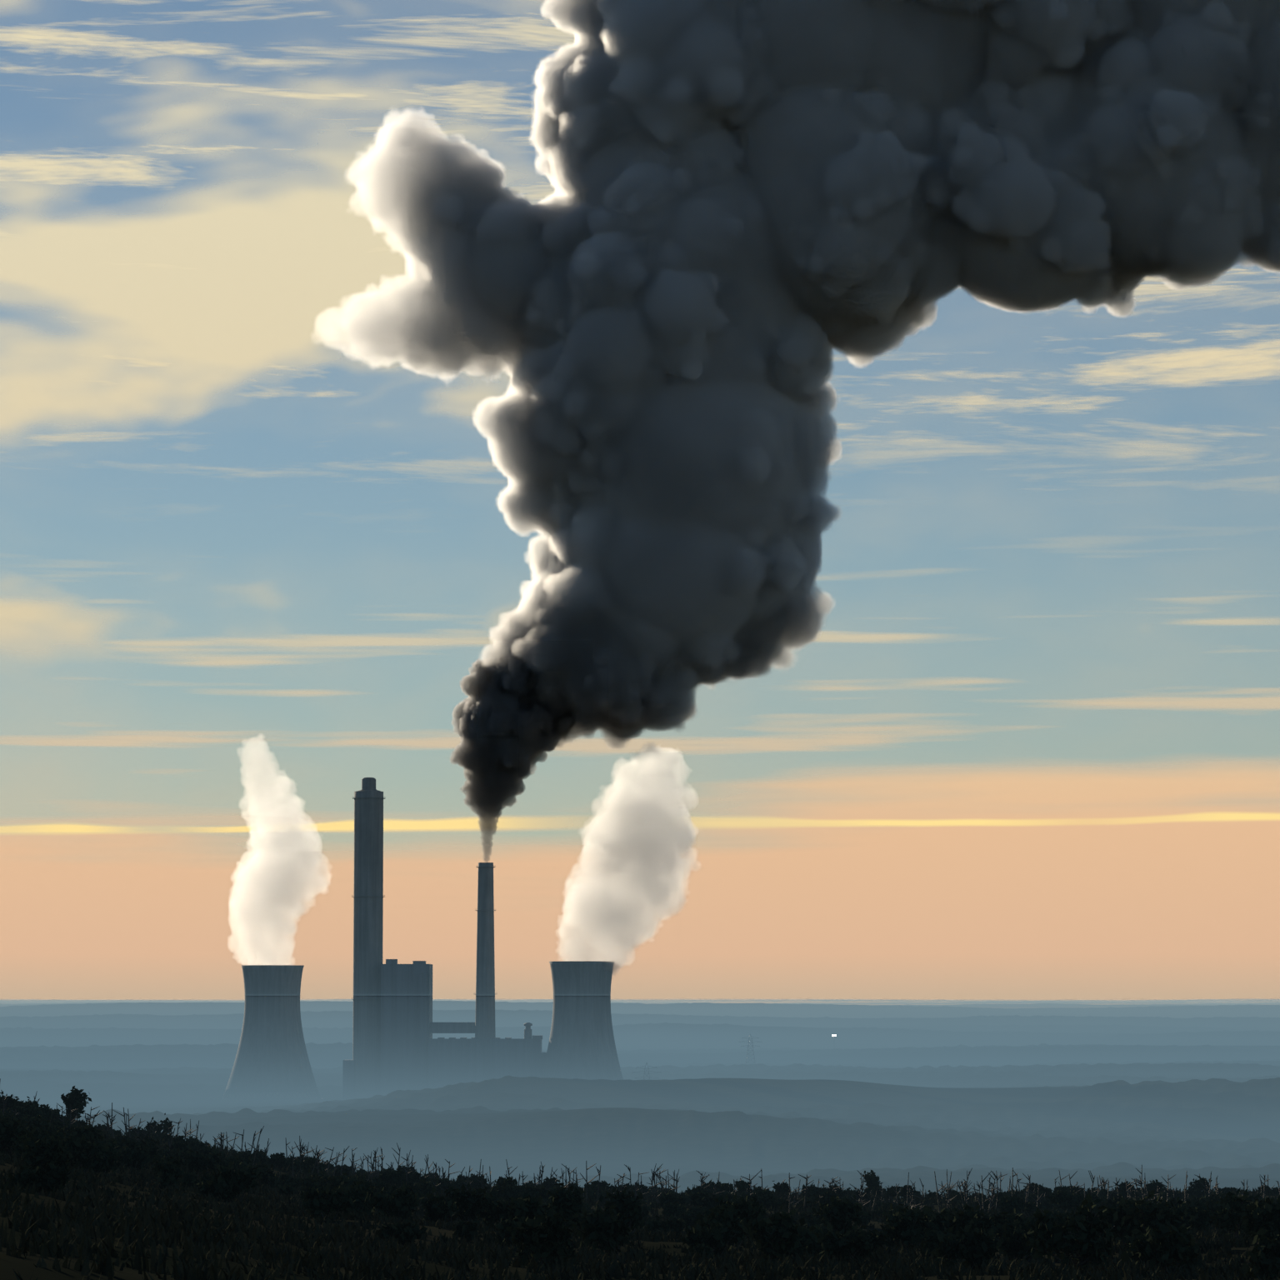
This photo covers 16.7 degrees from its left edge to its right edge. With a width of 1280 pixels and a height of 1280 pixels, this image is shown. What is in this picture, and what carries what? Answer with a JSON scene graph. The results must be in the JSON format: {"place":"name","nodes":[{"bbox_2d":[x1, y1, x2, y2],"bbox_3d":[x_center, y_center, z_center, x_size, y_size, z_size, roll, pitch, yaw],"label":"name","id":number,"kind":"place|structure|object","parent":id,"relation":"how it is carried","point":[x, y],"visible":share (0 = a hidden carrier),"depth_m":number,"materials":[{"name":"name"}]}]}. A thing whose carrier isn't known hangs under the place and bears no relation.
{"place":"outdoors","nodes":[
{"label":"outdoors","id":0,"kind":"place"},
{"bbox_2d":[0,0,1279,1001],"bbox_3d":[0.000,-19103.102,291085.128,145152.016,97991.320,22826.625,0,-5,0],"label":"cloud","id":1,"kind":"structure","parent":0,"point":[1025,885],"depth_m":298099.81,"materials":[{"name":"beige"}]},
{"bbox_2d":[0,1000,1279,1279],"bbox_3d":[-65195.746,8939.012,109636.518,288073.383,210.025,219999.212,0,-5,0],"label":"terrain","id":2,"kind":"structure","parent":0,"point":[890,1093],"depth_m":3188.34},
{"bbox_2d":[222,965,324,1100],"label":"cooling tower","id":3,"kind":"structure","parent":2,"relation":"on","point":[272,1056],"depth_m":4000.42,"materials":[{"name":"concrete"}]},
{"bbox_2d":[351,777,385,1099],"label":"tall chimney","id":4,"kind":"object","parent":2,"relation":"on","point":[367,895],"visible":0.98,"depth_m":3980.25,"materials":[{"name":"concrete"}]},
{"bbox_2d":[342,959,474,1100],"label":"boiler house","id":5,"kind":"structure","parent":2,"relation":"on","point":[409,1027],"depth_m":3959.90,"materials":[{"name":"grey concrete"}]},
{"bbox_2d":[475,862,495,1038],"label":"slim chimney","id":6,"kind":"object","parent":2,"relation":"on","point":[485,1002],"visible":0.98,"depth_m":3963.39,"materials":[{"name":"concrete"}]},
{"bbox_2d":[427,1022,546,1089],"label":"turbine hall","id":7,"kind":"structure","parent":2,"relation":"on","point":[452,1061],"depth_m":3942.27,"materials":[{"name":"grey concrete"}]},
{"bbox_2d":[540,960,623,1079],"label":"cooling tower","id":8,"kind":"structure","parent":2,"relation":"on","point":[582,1045],"depth_m":3921.49,"materials":[{"name":"concrete"}]},
{"bbox_2d":[0,1107,1279,1279],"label":"grass tufts","id":9,"kind":"object","parent":2,"relation":"on","point":[147,1226],"visible":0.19,"depth_m":73.95,"materials":[{"name":"black plant"}]},
{"bbox_2d":[0,1078,1279,1279],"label":"scrub","id":10,"kind":"object","parent":2,"relation":"on","point":[840,1206],"depth_m":110.80,"materials":[{"name":"black plant"}]},
{"bbox_2d":[633,1063,659,1079],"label":"pylon","id":11,"kind":"object","parent":2,"relation":"on","point":[645,1072],"visible":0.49,"depth_m":3830.86,"materials":[{"name":"metal"}]},
{"bbox_2d":[740,1034,759,1064],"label":"pylon","id":12,"kind":"object","parent":2,"relation":"on","point":[752,1047],"visible":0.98,"depth_m":5176.49,"materials":[{"name":"metal"}]},
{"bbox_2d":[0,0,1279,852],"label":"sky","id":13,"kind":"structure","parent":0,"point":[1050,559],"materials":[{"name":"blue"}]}
]}

